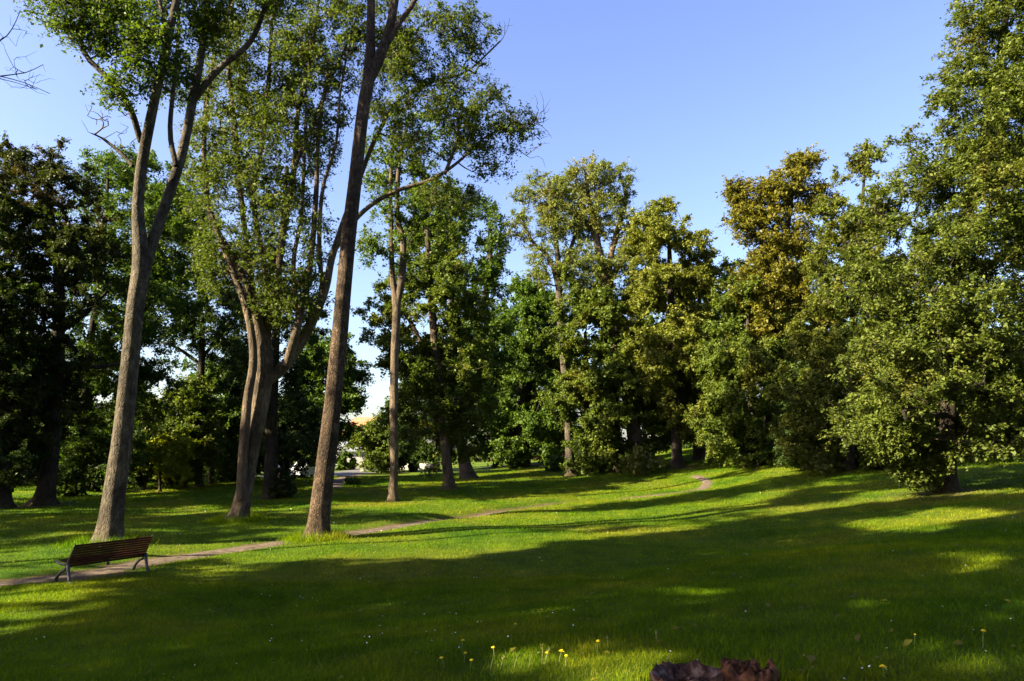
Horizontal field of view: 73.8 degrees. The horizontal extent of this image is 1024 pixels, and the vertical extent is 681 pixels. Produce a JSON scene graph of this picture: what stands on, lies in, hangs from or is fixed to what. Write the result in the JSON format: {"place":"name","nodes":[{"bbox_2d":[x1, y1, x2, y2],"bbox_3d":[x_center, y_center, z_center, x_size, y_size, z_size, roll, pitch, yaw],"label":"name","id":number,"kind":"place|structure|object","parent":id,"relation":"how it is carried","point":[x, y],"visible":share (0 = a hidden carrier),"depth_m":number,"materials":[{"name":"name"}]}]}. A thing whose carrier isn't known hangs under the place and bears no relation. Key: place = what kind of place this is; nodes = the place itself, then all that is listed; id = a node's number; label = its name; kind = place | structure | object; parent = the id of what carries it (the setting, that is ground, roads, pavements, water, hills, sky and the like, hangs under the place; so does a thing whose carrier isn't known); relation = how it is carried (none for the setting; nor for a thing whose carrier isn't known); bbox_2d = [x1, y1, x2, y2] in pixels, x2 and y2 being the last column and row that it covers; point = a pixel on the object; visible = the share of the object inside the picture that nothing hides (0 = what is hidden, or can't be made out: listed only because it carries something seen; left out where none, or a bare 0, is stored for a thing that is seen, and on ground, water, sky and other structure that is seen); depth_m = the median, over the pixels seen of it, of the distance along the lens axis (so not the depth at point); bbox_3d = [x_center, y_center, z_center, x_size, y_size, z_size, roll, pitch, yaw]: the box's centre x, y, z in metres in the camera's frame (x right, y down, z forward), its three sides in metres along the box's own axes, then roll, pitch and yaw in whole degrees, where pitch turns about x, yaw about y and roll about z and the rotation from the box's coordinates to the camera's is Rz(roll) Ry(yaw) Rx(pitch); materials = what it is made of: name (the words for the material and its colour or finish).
{"place":"outdoors","nodes":[
{"label":"outdoors","id":0,"kind":"place"},
{"bbox_2d":[195,511,276,525],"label":"rough grass","id":1,"kind":"structure","parent":0,"point":[216,520],"depth_m":27.43,"materials":[{"name":"green plant"}]},
{"bbox_2d":[255,468,389,476],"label":"street","id":2,"kind":"structure","parent":0,"point":[348,472],"depth_m":83.54,"materials":[{"name":"grey asphalt"}]},
{"bbox_2d":[333,474,363,487],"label":"path","id":3,"kind":"structure","parent":0,"point":[338,482],"depth_m":62.01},
{"bbox_2d":[0,489,697,585],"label":"path","id":4,"kind":"structure","parent":0,"point":[120,567],"depth_m":19.00,"materials":[{"name":"beige gravel"}]},
{"bbox_2d":[0,444,1023,680],"bbox_3d":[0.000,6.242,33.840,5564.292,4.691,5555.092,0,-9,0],"label":"lawn","id":5,"kind":"structure","parent":0,"point":[479,467],"depth_m":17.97,"materials":[{"name":"green plant"}]},
{"bbox_2d":[10,392,40,484],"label":"tree","id":6,"kind":"object","parent":5,"relation":"on","point":[29,469],"visible":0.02,"depth_m":56.86,"materials":[{"name":"green plant"}]},
{"bbox_2d":[0,12,54,93],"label":"tree","id":7,"kind":"object","parent":5,"relation":"on","point":[16,73],"visible":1,"depth_m":18.27,"materials":[{"name":"brown plant"}]},
{"bbox_2d":[0,198,69,508],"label":"tree","id":8,"kind":"object","parent":5,"relation":"on","point":[16,337],"visible":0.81,"depth_m":33.86,"materials":[{"name":"green plant"}]},
{"bbox_2d":[0,130,131,505],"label":"tree","id":9,"kind":"object","parent":5,"relation":"on","point":[70,261],"visible":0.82,"depth_m":36.20,"materials":[{"name":"green plant"}]},
{"bbox_2d":[26,329,116,484],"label":"tree","id":10,"kind":"object","parent":5,"relation":"on","point":[104,394],"visible":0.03,"depth_m":58.39,"materials":[{"name":"green plant"}]},
{"bbox_2d":[56,457,88,496],"bbox_3d":[-27.675,8.653,42.663,2.636,2.674,2.500,0,-9,0],"label":"shrub","id":11,"kind":"object","parent":5,"relation":"on","point":[75,479],"visible":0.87,"depth_m":42.23,"materials":[{"name":"green plant"}]},
{"bbox_2d":[85,463,106,491],"bbox_3d":[-29.247,9.619,47.371,3.174,2.299,3.068,0,-9,0],"label":"shrub","id":12,"kind":"object","parent":5,"relation":"on","point":[94,485],"visible":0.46,"depth_m":47.03,"materials":[{"name":"green plant"}]},
{"bbox_2d":[36,531,162,550],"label":"rough grass","id":13,"kind":"structure","parent":5,"relation":"on","point":[77,541],"depth_m":20.70,"materials":[{"name":"green plant"}]},
{"bbox_2d":[52,535,152,583],"bbox_3d":[-9.496,5.075,15.928,0.724,0.870,1.930,-4,-10,26],"label":"park bench","id":14,"kind":"object","parent":5,"relation":"on","point":[110,553],"visible":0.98,"depth_m":15.73,"materials":[{"name":"brown wood"}]},
{"bbox_2d":[40,141,215,494],"bbox_3d":[-25.795,-2.346,46.216,10.562,25.541,13.410,7,-11,-38],"label":"tree","id":15,"kind":"object","parent":5,"relation":"on","point":[118,175],"visible":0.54,"depth_m":44.60,"materials":[{"name":"green plant"}]},
{"bbox_2d":[98,384,174,479],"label":"tree","id":16,"kind":"object","parent":5,"relation":"on","point":[145,389],"visible":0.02,"depth_m":65.82,"materials":[{"name":"green plant"}]},
{"bbox_2d":[127,415,178,490],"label":"tree","id":17,"kind":"object","parent":5,"relation":"on","point":[140,479],"visible":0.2,"depth_m":49.53,"materials":[{"name":"green plant"}]},
{"bbox_2d":[13,0,313,542],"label":"tree","id":18,"kind":"object","parent":5,"relation":"on","point":[104,18],"visible":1,"depth_m":22.56,"materials":[{"name":"plant"}]},
{"bbox_2d":[129,422,206,491],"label":"tree","id":19,"kind":"object","parent":5,"relation":"on","point":[170,459],"visible":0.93,"depth_m":46.93,"materials":[{"name":"green plant"}]},
{"bbox_2d":[135,370,229,487],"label":"tree","id":20,"kind":"object","parent":5,"relation":"on","point":[194,400],"visible":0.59,"depth_m":51.69,"materials":[{"name":"green plant"}]},
{"bbox_2d":[122,182,261,486],"bbox_3d":[-26.372,-0.578,55.302,12.277,24.960,7.456,0,-9,0],"label":"tree","id":21,"kind":"object","parent":5,"relation":"on","point":[200,342],"visible":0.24,"depth_m":54.74,"materials":[{"name":"green plant"}]},
{"bbox_2d":[159,351,264,483],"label":"tree","id":22,"kind":"object","parent":5,"relation":"on","point":[231,445],"visible":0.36,"depth_m":57.01,"materials":[{"name":"green plant"}]},
{"bbox_2d":[197,352,264,481],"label":"tree","id":23,"kind":"object","parent":5,"relation":"on","point":[237,390],"visible":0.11,"depth_m":59.59,"materials":[{"name":"green plant"}]},
{"bbox_2d":[257,437,283,473],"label":"tree","id":24,"kind":"object","parent":5,"relation":"on","point":[263,463],"visible":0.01,"depth_m":76.15,"materials":[{"name":"green plant"}]},
{"bbox_2d":[205,165,339,498],"bbox_3d":[-15.087,-0.663,43.425,7.166,21.366,9.104,7,-11,-38],"label":"tree","id":25,"kind":"object","parent":5,"relation":"on","point":[274,445],"visible":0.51,"depth_m":41.70,"materials":[{"name":"green plant"}]},
{"bbox_2d":[267,466,297,498],"bbox_3d":[-13.732,8.647,41.102,2.133,2.168,2.319,0,-9,0],"label":"shrub","id":26,"kind":"object","parent":5,"relation":"on","point":[282,486],"visible":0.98,"depth_m":40.53,"materials":[{"name":"green plant"}]},
{"bbox_2d":[258,386,321,478],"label":"tree","id":27,"kind":"object","parent":5,"relation":"on","point":[311,455],"visible":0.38,"depth_m":58.76,"materials":[{"name":"green plant"}]},
{"bbox_2d":[290,463,315,477],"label":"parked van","id":28,"kind":"object","parent":5,"relation":"on","point":[310,472],"visible":0.23,"depth_m":69.66,"materials":[{"name":"white metal"}]},
{"bbox_2d":[267,529,360,545],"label":"rough grass","id":29,"kind":"structure","parent":5,"relation":"on","point":[294,537],"depth_m":22.33,"materials":[{"name":"green plant"}]},
{"bbox_2d":[289,327,375,462],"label":"tree","id":30,"kind":"object","parent":5,"relation":"on","point":[353,397],"visible":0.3,"depth_m":68.65,"materials":[{"name":"green plant"}]},
{"bbox_2d":[335,451,357,469],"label":"shrub","id":31,"kind":"object","parent":5,"relation":"on","point":[343,464],"visible":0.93,"depth_m":95.01,"materials":[{"name":"green plant"}]},
{"bbox_2d":[335,441,365,467],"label":"house","id":32,"kind":"structure","parent":5,"relation":"on","point":[358,458],"depth_m":103.60,"materials":[{"name":"white paint"}]},
{"bbox_2d":[343,475,360,483],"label":"shrub","id":33,"kind":"object","parent":5,"relation":"on","point":[351,480],"visible":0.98,"depth_m":57.70,"materials":[{"name":"green plant"}]},
{"bbox_2d":[164,0,550,521],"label":"tree","id":34,"kind":"object","parent":5,"relation":"on","point":[263,375],"visible":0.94,"depth_m":30.01,"materials":[{"name":"green plant"}]},
{"bbox_2d":[299,0,416,539],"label":"tree","id":35,"kind":"object","parent":5,"relation":"on","point":[320,509],"visible":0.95,"depth_m":23.98,"materials":[{"name":"brown plant"}]},
{"bbox_2d":[351,413,382,425],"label":"cream house","id":36,"kind":"structure","parent":5,"relation":"on","point":[361,420],"depth_m":124.59,"materials":[{"name":"paint"}]},
{"bbox_2d":[341,412,403,472],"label":"tree","id":37,"kind":"object","parent":5,"relation":"on","point":[369,437],"visible":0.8,"depth_m":85.85,"materials":[{"name":"green plant"}]},
{"bbox_2d":[373,396,431,471],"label":"tree","id":38,"kind":"object","parent":5,"relation":"on","point":[404,458],"visible":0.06,"depth_m":89.66,"materials":[{"name":"green plant"}]},
{"bbox_2d":[398,463,415,471],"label":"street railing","id":39,"kind":"object","parent":5,"relation":"on","point":[408,467],"visible":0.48,"depth_m":87.52,"materials":[{"name":"metal"}]},
{"bbox_2d":[408,460,419,471],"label":"shrub","id":40,"kind":"object","parent":5,"relation":"on","point":[412,469],"visible":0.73,"depth_m":88.03,"materials":[{"name":"green plant"}]},
{"bbox_2d":[400,463,431,469],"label":"garden wall","id":41,"kind":"structure","parent":5,"relation":"on","point":[422,465],"depth_m":96.28,"materials":[{"name":"white paint"}]},
{"bbox_2d":[355,103,483,501],"bbox_3d":[-5.899,-2.759,40.484,8.642,24.562,5.559,0,-9,0],"label":"tree","id":42,"kind":"object","parent":5,"relation":"on","point":[390,176],"visible":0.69,"depth_m":40.50,"materials":[{"name":"green plant"}]},
{"bbox_2d":[382,327,469,471],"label":"tree","id":43,"kind":"object","parent":5,"relation":"on","point":[424,453],"visible":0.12,"depth_m":82.36,"materials":[{"name":"green plant"}]},
{"bbox_2d":[350,172,504,489],"bbox_3d":[-6.402,-0.752,51.279,11.750,24.033,10.026,0,-9,0],"label":"tree","id":44,"kind":"object","parent":5,"relation":"on","point":[469,370],"visible":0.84,"depth_m":49.75,"materials":[{"name":"green plant"}]},
{"bbox_2d":[408,185,524,478],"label":"tree","id":45,"kind":"object","parent":5,"relation":"on","point":[495,239],"visible":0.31,"depth_m":66.04,"materials":[{"name":"green plant"}]},
{"bbox_2d":[472,452,483,461],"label":"shrub","id":46,"kind":"object","parent":5,"relation":"on","point":[478,459],"visible":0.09,"depth_m":139.73,"materials":[{"name":"green plant"}]},
{"bbox_2d":[479,443,492,461],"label":"shrub","id":47,"kind":"object","parent":5,"relation":"on","point":[488,459],"visible":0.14,"depth_m":128.22,"materials":[{"name":"green plant"}]},
{"bbox_2d":[467,321,542,467],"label":"tree","id":48,"kind":"object","parent":5,"relation":"on","point":[484,438],"visible":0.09,"depth_m":86.36,"materials":[{"name":"green plant"}]},
{"bbox_2d":[6,505,1010,678],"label":"daisies","id":49,"kind":"object","parent":5,"relation":"on","point":[534,613],"visible":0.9,"depth_m":7.67,"materials":[{"name":"white plant"}]},
{"bbox_2d":[479,265,583,468],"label":"tree","id":50,"kind":"object","parent":5,"relation":"on","point":[531,309],"visible":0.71,"depth_m":81.17,"materials":[{"name":"green plant"}]},
{"bbox_2d":[501,166,600,476],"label":"tree","id":51,"kind":"object","parent":5,"relation":"on","point":[521,216],"visible":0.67,"depth_m":65.08,"materials":[{"name":"green plant"}]},
{"bbox_2d":[543,454,565,471],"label":"shrub","id":52,"kind":"object","parent":5,"relation":"on","point":[551,463],"visible":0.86,"depth_m":68.51,"materials":[{"name":"green plant"}]},
{"bbox_2d":[529,356,588,454],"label":"tree","id":53,"kind":"object","parent":5,"relation":"on","point":[570,364],"visible":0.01,"depth_m":95.17,"materials":[{"name":"green plant"}]},
{"bbox_2d":[531,255,624,476],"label":"tree","id":54,"kind":"object","parent":5,"relation":"on","point":[571,340],"visible":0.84,"depth_m":61.27,"materials":[{"name":"green plant"}]},
{"bbox_2d":[576,454,608,471],"bbox_3d":[7.834,11.450,64.902,3.469,2.553,2.722,8,-12,-43],"label":"shrub","id":55,"kind":"object","parent":5,"relation":"on","point":[607,464],"visible":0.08,"depth_m":64.54,"materials":[{"name":"green plant"}]},
{"bbox_2d":[539,150,674,465],"bbox_3d":[8.992,-3.057,63.508,13.285,30.403,6.162,0,-9,0],"label":"tree","id":56,"kind":"object","parent":5,"relation":"on","point":[601,271],"visible":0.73,"depth_m":64.07,"materials":[{"name":"green plant"}]},
{"bbox_2d":[561,281,685,473],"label":"tree","id":57,"kind":"object","parent":5,"relation":"on","point":[616,363],"visible":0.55,"depth_m":60.65,"materials":[{"name":"green plant"}]},
{"bbox_2d":[583,286,680,443],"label":"tree","id":58,"kind":"object","parent":5,"relation":"on","point":[654,319],"visible":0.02,"depth_m":82.89,"materials":[{"name":"green plant"}]},
{"bbox_2d":[633,666,652,680],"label":"grass tuft","id":59,"kind":"object","parent":5,"relation":"on","point":[644,675],"visible":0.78,"depth_m":4.91,"materials":[{"name":"green plant"}]},
{"bbox_2d":[622,443,673,475],"bbox_3d":[11.176,9.864,56.146,4.077,2.810,3.420,5,-10,-30],"label":"shrub","id":60,"kind":"object","parent":5,"relation":"on","point":[646,458],"visible":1,"depth_m":55.66,"materials":[{"name":"green plant"}]},
{"bbox_2d":[648,303,692,448],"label":"tree","id":61,"kind":"object","parent":5,"relation":"on","point":[684,446],"visible":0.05,"depth_m":81.13,"materials":[{"name":"green plant"}]},
{"bbox_2d":[617,193,732,468],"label":"tree","id":62,"kind":"object","parent":5,"relation":"on","point":[654,361],"visible":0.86,"depth_m":59.09,"materials":[{"name":"green plant"}]},
{"bbox_2d":[649,659,724,680],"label":"tree stump","id":63,"kind":"object","parent":5,"relation":"on","point":[695,670],"visible":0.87,"depth_m":4.20,"materials":[{"name":"brown wood"}]},
{"bbox_2d":[640,256,751,460],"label":"tree","id":64,"kind":"object","parent":5,"relation":"on","point":[699,453],"visible":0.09,"depth_m":63.89,"materials":[{"name":"green plant"}]},
{"bbox_2d":[690,475,712,490],"bbox_3d":[12.713,9.570,45.929,1.487,0.649,9.976,-2,-9,14],"label":"path bend","id":65,"kind":"object","parent":5,"relation":"on","point":[706,482],"visible":0.91,"depth_m":45.06,"materials":[{"name":"beige gravel"}]},
{"bbox_2d":[681,272,806,470],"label":"tree","id":66,"kind":"object","parent":5,"relation":"on","point":[723,403],"visible":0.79,"depth_m":51.15,"materials":[{"name":"green plant"}]},
{"bbox_2d":[702,266,789,432],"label":"tree","id":67,"kind":"object","parent":5,"relation":"on","point":[727,273],"depth_m":81.54,"materials":[{"name":"green plant"}]},
{"bbox_2d":[720,657,779,680],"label":"tree stump","id":68,"kind":"object","parent":5,"relation":"on","point":[740,670],"visible":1,"depth_m":3.93,"materials":[{"name":"brown wood"}]},
{"bbox_2d":[718,642,798,680],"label":"grass tuft","id":69,"kind":"object","parent":5,"relation":"on","point":[762,665],"visible":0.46,"depth_m":4.83,"materials":[{"name":"green plant"}]},
{"bbox_2d":[740,440,779,466],"bbox_3d":[18.570,8.523,50.861,2.808,2.269,4.530,-4,-10,25],"label":"shrub","id":70,"kind":"object","parent":5,"relation":"on","point":[763,454],"visible":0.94,"depth_m":50.05,"materials":[{"name":"green plant"}]},
{"bbox_2d":[715,142,844,463],"bbox_3d":[22.231,-3.323,55.323,10.772,26.670,7.524,0,-9,0],"label":"tree","id":71,"kind":"object","parent":5,"relation":"on","point":[772,241],"visible":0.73,"depth_m":54.85,"materials":[{"name":"green plant"}]},
{"bbox_2d":[760,261,845,426],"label":"tree","id":72,"kind":"object","parent":5,"relation":"on","point":[810,320],"visible":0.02,"depth_m":78.76,"materials":[{"name":"green plant"}]},
{"bbox_2d":[767,361,864,470],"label":"tree","id":73,"kind":"object","parent":5,"relation":"on","point":[787,461],"visible":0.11,"depth_m":44.01,"materials":[{"name":"green plant"}]},
{"bbox_2d":[759,138,917,477],"bbox_3d":[21.069,-2.133,42.900,12.026,21.835,8.663,5,-10,-28],"label":"tree","id":74,"kind":"object","parent":5,"relation":"on","point":[816,354],"visible":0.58,"depth_m":41.80,"materials":[{"name":"green plant"}]},
{"bbox_2d":[817,437,861,463],"bbox_3d":[20.400,7.055,42.761,3.284,2.387,3.239,0,-9,0],"label":"shrub","id":75,"kind":"object","parent":5,"relation":"on","point":[839,457],"visible":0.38,"depth_m":42.02,"materials":[{"name":"green plant"}]},
{"bbox_2d":[833,278,912,410],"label":"tree","id":76,"kind":"object","parent":5,"relation":"on","point":[844,354],"depth_m":74.77,"materials":[{"name":"green plant"}]},
{"bbox_2d":[858,451,888,470],"bbox_3d":[21.569,6.931,39.797,2.494,1.763,3.355,-4,-10,23],"label":"shrub","id":77,"kind":"object","parent":5,"relation":"on","point":[871,466],"visible":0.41,"depth_m":39.58,"materials":[{"name":"green plant"}]},
{"bbox_2d":[802,0,1023,495],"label":"tree","id":78,"kind":"object","parent":5,"relation":"on","point":[989,160],"visible":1,"depth_m":27.52,"materials":[{"name":"green plant"}]},
{"bbox_2d":[895,300,984,441],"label":"tree","id":79,"kind":"object","parent":5,"relation":"on","point":[940,354],"depth_m":64.94,"materials":[{"name":"green plant"}]},
{"bbox_2d":[957,322,1021,411],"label":"tree","id":80,"kind":"object","parent":5,"relation":"on","point":[976,393],"visible":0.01,"depth_m":60.01,"materials":[{"name":"green plant"}]},
{"bbox_2d":[983,451,1022,462],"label":"shrub","id":81,"kind":"object","parent":5,"relation":"on","point":[1015,457],"visible":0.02,"depth_m":38.63,"materials":[{"name":"green plant"}]},
{"bbox_2d":[0,0,1023,445],"label":"sky","id":82,"kind":"structure","parent":0,"point":[695,93],"materials":[{"name":"blue"}]},
{"bbox_2d":[7,498,1023,680],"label":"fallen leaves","id":83,"kind":"object","parent":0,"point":[811,657],"visible":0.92,"depth_m":7.45,"materials":[{"name":"plant"}]}
]}

